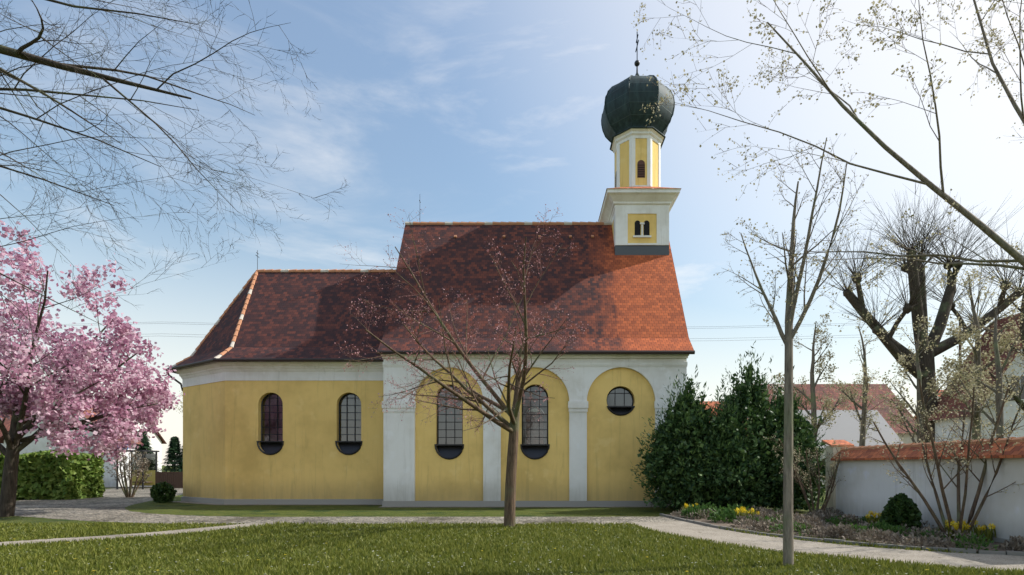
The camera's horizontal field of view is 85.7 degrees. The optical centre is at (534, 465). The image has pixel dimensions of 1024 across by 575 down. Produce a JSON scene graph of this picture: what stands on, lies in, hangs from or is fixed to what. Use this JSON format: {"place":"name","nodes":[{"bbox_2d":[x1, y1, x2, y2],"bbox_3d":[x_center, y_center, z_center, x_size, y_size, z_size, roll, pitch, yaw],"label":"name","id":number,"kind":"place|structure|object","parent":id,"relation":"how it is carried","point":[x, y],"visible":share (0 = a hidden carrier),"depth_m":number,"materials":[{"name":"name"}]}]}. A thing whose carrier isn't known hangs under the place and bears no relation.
{"place":"outdoors","nodes":[
{"label":"outdoors","id":0,"kind":"place"},
{"bbox_2d":[4,400,134,486],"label":"white house","id":1,"kind":"structure","parent":0,"point":[42,444],"depth_m":40.00,"materials":[{"name":"paint"}]},
{"bbox_2d":[0,408,142,443],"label":"house roof","id":2,"kind":"structure","parent":1,"relation":"attached to","point":[25,421],"depth_m":40.29,"materials":[{"name":"tile"}]},
{"bbox_2d":[1,421,161,471],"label":"house","id":3,"kind":"structure","parent":0,"point":[156,443],"depth_m":67.07,"materials":[{"name":"paint"}]},
{"bbox_2d":[0,399,166,443],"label":"house roof","id":4,"kind":"structure","parent":3,"relation":"on","point":[7,421],"depth_m":60.20,"materials":[{"name":"tile"}]},
{"bbox_2d":[105,486,151,487],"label":"curb","id":5,"kind":"structure","parent":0,"point":[133,487],"depth_m":38.30,"materials":[{"name":"concrete"}]},
{"bbox_2d":[7,322,970,365],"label":"power lines","id":6,"kind":"object","parent":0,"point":[960,347],"visible":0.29,"depth_m":44.10,"materials":[{"name":"metal"}]},
{"bbox_2d":[0,466,1016,574],"bbox_3d":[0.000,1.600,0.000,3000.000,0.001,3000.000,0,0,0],"label":"ground","id":7,"kind":"structure","parent":0,"point":[173,508],"depth_m":18.27,"materials":[{"name":"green plant"}]},
{"bbox_2d":[0,449,104,499],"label":"hedge","id":8,"kind":"object","parent":7,"relation":"on","point":[45,475],"visible":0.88,"depth_m":25.48,"materials":[{"name":"green plant"}]},
{"bbox_2d":[0,220,184,516],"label":"cherry tree","id":9,"kind":"object","parent":7,"relation":"on","point":[10,394],"depth_m":16.85,"materials":[{"name":"pink plant"}]},
{"bbox_2d":[125,428,182,471],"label":"conifer tree","id":10,"kind":"object","parent":7,"relation":"on","point":[175,455],"visible":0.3,"depth_m":52.29,"materials":[{"name":"green plant"}]},
{"bbox_2d":[0,0,350,449],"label":"bare tree branches","id":11,"kind":"object","parent":7,"relation":"on","point":[20,53],"visible":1,"depth_m":8.98,"materials":[{"name":"brown plant"}]},
{"bbox_2d":[14,488,680,523],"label":"cobble paving","id":12,"kind":"structure","parent":7,"relation":"on","point":[111,504],"depth_m":16.83,"materials":[{"name":"grey stone"}]},
{"bbox_2d":[107,449,149,496],"bbox_3d":[-20.183,0.190,27.601,2.007,2.851,2.030,0,0,0],"label":"bare shrub","id":13,"kind":"object","parent":12,"relation":"on","point":[126,493],"visible":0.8,"depth_m":27.29,"materials":[{"name":"brown plant"}]},
{"bbox_2d":[106,446,151,483],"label":"shrub leaves","id":14,"kind":"object","parent":13,"relation":"attached to","point":[146,463],"visible":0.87,"depth_m":27.22,"materials":[{"name":"plant"}]},
{"bbox_2d":[113,445,159,488],"bbox_3d":[-26.850,0.125,37.150,2.000,2.950,1.700,0,0,0],"label":"bus shelter","id":15,"kind":"object","parent":12,"relation":"on","point":[152,459],"visible":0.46,"depth_m":37.87,"materials":[{"name":"metal"}]},
{"bbox_2d":[155,472,182,487],"bbox_3d":[-24.630,1.000,37.220,1.940,1.100,0.040,0,0,0],"label":"fence","id":16,"kind":"object","parent":12,"relation":"on","point":[175,479],"visible":0.76,"depth_m":37.20,"materials":[{"name":"brown wood"}]},
{"bbox_2d":[165,128,694,505],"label":"church wall","id":17,"kind":"structure","parent":7,"relation":"on","point":[284,431],"depth_m":21.69,"materials":[{"name":"yellow paint"}]},
{"bbox_2d":[172,186,693,371],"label":"church roof","id":18,"kind":"structure","parent":17,"relation":"attached to","point":[604,292],"depth_m":23.41,"materials":[{"name":"red tile"}]},
{"bbox_2d":[168,200,611,367],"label":"roof ridge tiles","id":19,"kind":"object","parent":18,"relation":"on","point":[254,277],"visible":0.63,"depth_m":25.46,"materials":[{"name":"tile"}]},
{"bbox_2d":[601,32,674,150],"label":"chapel dome","id":20,"kind":"structure","parent":17,"relation":"attached to","point":[626,99],"depth_m":24.43,"materials":[{"name":"green metal"}]},
{"bbox_2d":[334,207,588,526],"bbox_3d":[-2.178,-2.171,13.642,5.674,7.550,7.334,0,0,-25],"label":"young tree","id":21,"kind":"object","parent":7,"relation":"on","point":[512,426],"visible":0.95,"depth_m":13.31,"materials":[{"name":"brown plant"}]},
{"bbox_2d":[339,204,587,431],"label":"tree leaves","id":22,"kind":"object","parent":21,"relation":"on","point":[462,332],"visible":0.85,"depth_m":12.33,"materials":[{"name":"plant"}]},
{"bbox_2d":[9,519,1013,574],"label":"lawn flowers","id":23,"kind":"object","parent":7,"relation":"on","point":[425,546],"visible":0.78,"depth_m":9.51,"materials":[{"name":"white plant"}]},
{"bbox_2d":[0,501,1023,570],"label":"gravel paths","id":24,"kind":"structure","parent":7,"relation":"on","point":[697,531],"depth_m":11.08,"materials":[{"name":"beige gravel"}]},
{"bbox_2d":[150,481,922,532],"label":"box ball shrubs","id":25,"kind":"object","parent":7,"relation":"on","point":[900,509],"visible":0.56,"depth_m":12.79,"materials":[{"name":"green plant"}]},
{"bbox_2d":[630,341,830,512],"bbox_3d":[6.823,-1.388,19.627,7.180,6.104,5.176,0,0,0],"label":"shrub yew group","id":26,"kind":"object","parent":7,"relation":"on","point":[726,454],"visible":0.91,"depth_m":18.52,"materials":[{"name":"green plant"}]},
{"bbox_2d":[720,136,867,565],"bbox_3d":[4.009,-1.751,8.778,2.229,6.707,1.439,0,0,25],"label":"thin tree","id":27,"kind":"object","parent":7,"relation":"on","point":[787,337],"visible":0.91,"depth_m":8.80,"materials":[{"name":"brown plant"}]},
{"bbox_2d":[713,134,868,323],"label":"tree leaves","id":28,"kind":"object","parent":27,"relation":"attached to","point":[795,226],"visible":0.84,"depth_m":8.64,"materials":[{"name":"plant"}]},
{"bbox_2d":[778,318,854,455],"bbox_3d":[15.641,-3.349,30.651,3.219,9.924,3.630,0,0,-42],"label":"bare tree","id":29,"kind":"object","parent":7,"relation":"on","point":[813,384],"visible":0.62,"depth_m":30.37,"materials":[{"name":"brown plant"}]},
{"bbox_2d":[774,313,860,428],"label":"leaves","id":30,"kind":"object","parent":29,"relation":"attached to","point":[822,398],"visible":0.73,"depth_m":30.48,"materials":[{"name":"beige plant"}]},
{"bbox_2d":[816,448,825,487],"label":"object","id":31,"kind":"structure","parent":7,"relation":"on","point":[824,453],"depth_m":38.00,"materials":[{"name":"paint"}]},
{"bbox_2d":[766,410,902,447],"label":"house wall","id":32,"kind":"structure","parent":31,"relation":"on","point":[845,426],"depth_m":39.10,"materials":[{"name":"white paint"}]},
{"bbox_2d":[635,0,1023,328],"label":"tree","id":33,"kind":"object","parent":7,"relation":"on","point":[1008,248],"visible":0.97,"depth_m":7.37,"materials":[{"name":"brown plant"}]},
{"bbox_2d":[631,0,1023,333],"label":"tree leaves","id":34,"kind":"object","parent":33,"relation":"attached to","point":[856,59],"visible":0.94,"depth_m":8.07,"materials":[{"name":"beige plant"}]},
{"bbox_2d":[660,513,1023,555],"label":"flower bed edging","id":35,"kind":"object","parent":7,"relation":"on","point":[1019,553],"visible":0.66,"depth_m":11.00,"materials":[{"name":"stone"}]},
{"bbox_2d":[824,311,892,445],"bbox_3d":[13.305,-2.243,22.062,2.520,7.696,2.059,0,0,-18],"label":"fresh tree","id":36,"kind":"object","parent":7,"relation":"on","point":[863,420],"visible":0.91,"depth_m":21.99,"materials":[{"name":"brown plant"}]},
{"bbox_2d":[782,171,1023,442],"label":"pollard tree","id":37,"kind":"object","parent":7,"relation":"on","point":[916,305],"visible":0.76,"depth_m":31.64,"materials":[{"name":"brown plant"}]},
{"bbox_2d":[884,318,961,442],"bbox_3d":[17.629,-2.611,25.101,3.100,8.424,1.901,0,0,35],"label":"fresh tree","id":38,"kind":"object","parent":7,"relation":"on","point":[917,387],"visible":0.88,"depth_m":25.14,"materials":[{"name":"brown plant"}]},
{"bbox_2d":[876,315,971,434],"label":"tree leaves","id":39,"kind":"object","parent":38,"relation":"attached to","point":[901,358],"visible":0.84,"depth_m":25.36,"materials":[{"name":"plant"}]},
{"bbox_2d":[826,446,1023,544],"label":"garden wall","id":40,"kind":"structure","parent":7,"relation":"on","point":[865,488],"depth_m":13.06,"materials":[{"name":"paint"}]},
{"bbox_2d":[822,440,1023,460],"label":"wall coping tiles","id":41,"kind":"object","parent":40,"relation":"on","point":[1014,451],"visible":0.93,"depth_m":13.47,"materials":[{"name":"tile"}]},
{"bbox_2d":[841,437,1023,449],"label":"garden wall ridge tiles","id":42,"kind":"object","parent":41,"relation":"on","point":[1011,439],"visible":0.59,"depth_m":13.47,"materials":[{"name":"red tile"}]},
{"bbox_2d":[848,363,1023,540],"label":"shrub","id":43,"kind":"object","parent":7,"relation":"on","point":[960,512],"depth_m":11.53,"materials":[{"name":"brown plant"}]},
{"bbox_2d":[927,272,1023,439],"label":"bare tree","id":44,"kind":"object","parent":7,"relation":"on","point":[977,358],"visible":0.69,"depth_m":24.34,"materials":[{"name":"brown plant"}]},
{"bbox_2d":[918,266,1023,417],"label":"tree leaves","id":45,"kind":"object","parent":44,"relation":"attached to","point":[1001,344],"visible":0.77,"depth_m":24.00,"materials":[{"name":"beige plant"}]},
{"bbox_2d":[935,349,1023,441],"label":"house wall","id":46,"kind":"structure","parent":7,"relation":"on","point":[1012,410],"depth_m":28.50,"materials":[{"name":"paint"}]},
{"bbox_2d":[928,313,1021,420],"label":"house roof","id":47,"kind":"structure","parent":46,"relation":"on","point":[961,403],"depth_m":30.31,"materials":[{"name":"tile"}]},
{"bbox_2d":[940,280,1023,437],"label":"bare tree","id":48,"kind":"object","parent":7,"relation":"on","point":[998,404],"visible":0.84,"depth_m":19.16,"materials":[{"name":"brown plant"}]},
{"bbox_2d":[934,279,1023,435],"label":"tree","id":49,"kind":"object","parent":48,"relation":"attached to","point":[971,369],"visible":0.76,"depth_m":19.61,"materials":[{"name":"plant"}]},
{"bbox_2d":[971,245,1023,411],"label":"bare tree","id":50,"kind":"object","parent":7,"relation":"on","point":[1017,398],"visible":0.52,"depth_m":25.82,"materials":[{"name":"brown plant"}]},
{"bbox_2d":[968,242,1023,410],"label":"tree","id":51,"kind":"object","parent":50,"relation":"attached to","point":[1016,246],"visible":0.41,"depth_m":25.87,"materials":[{"name":"plant"}]},
{"bbox_2d":[0,521,1023,574],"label":"edging","id":52,"kind":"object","parent":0,"point":[211,542],"depth_m":9.88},
{"bbox_2d":[0,0,1023,465],"label":"sky","id":53,"kind":"structure","parent":0,"point":[468,110],"materials":[{"name":"blue"}]},
{"bbox_2d":[747,417,916,443],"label":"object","id":54,"kind":"structure","parent":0,"point":[906,438],"depth_m":46.00,"materials":[{"name":"beige paint"}]},
{"bbox_2d":[753,384,916,432],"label":"house roof","id":55,"kind":"structure","parent":54,"relation":"on","point":[819,389],"depth_m":49.17,"materials":[{"name":"tile"}]},
{"bbox_2d":[666,494,1021,551],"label":"flower bed soil","id":56,"kind":"structure","parent":0,"point":[723,523],"depth_m":12.83,"materials":[{"name":"brown soil"}]},
{"bbox_2d":[764,436,845,515],"bbox_3d":[8.373,0.315,16.837,2.114,2.604,1.991,0,0,-45],"label":"shrub","id":57,"kind":"object","parent":56,"relation":"on","point":[827,497],"visible":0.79,"depth_m":16.79,"materials":[{"name":"brown plant"}]},
{"bbox_2d":[764,434,851,488],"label":"shrub buds","id":58,"kind":"object","parent":57,"relation":"on","point":[834,468],"visible":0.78,"depth_m":16.73,"materials":[{"name":"plant"}]},
{"bbox_2d":[681,503,996,540],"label":"daffodils","id":59,"kind":"object","parent":56,"relation":"on","point":[978,531],"visible":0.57,"depth_m":11.47,"materials":[{"name":"yellow flower petals"},{"name":"green leaves"}]},
{"bbox_2d":[670,501,1023,552],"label":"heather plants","id":60,"kind":"object","parent":56,"relation":"on","point":[850,527],"visible":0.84,"depth_m":12.42,"materials":[{"name":"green plant"}]},
{"bbox_3d":[10.800,-1.350,37.977,5.600,5.900,8.045,0,0,0],"label":"red-roofed house","id":61,"kind":"object","parent":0,"visible":0},
{"bbox_2d":[700,401,747,418],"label":"roof","id":62,"kind":"structure","parent":61,"relation":"on","point":[711,404],"depth_m":37.77,"materials":[{"name":"tile"}]},
{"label":"tree","id":63,"kind":"object","parent":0,"visible":0},
{"bbox_2d":[175,390,182,416],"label":"tree","id":64,"kind":"object","parent":63,"relation":"on","point":[181,403],"visible":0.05,"depth_m":60.27,"materials":[{"name":"plant"}]},
{"bbox_3d":[11.627,-1.433,27.160,1.731,6.069,2.425,0,0,0],"label":"fresh tree","id":65,"kind":"object","parent":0,"visible":0},
{"bbox_2d":[761,372,783,396],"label":"fresh tree leaves","id":66,"kind":"object","parent":65,"relation":"attached to","point":[782,391],"visible":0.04,"depth_m":27.21,"materials":[{"name":"plant"}]}
]}

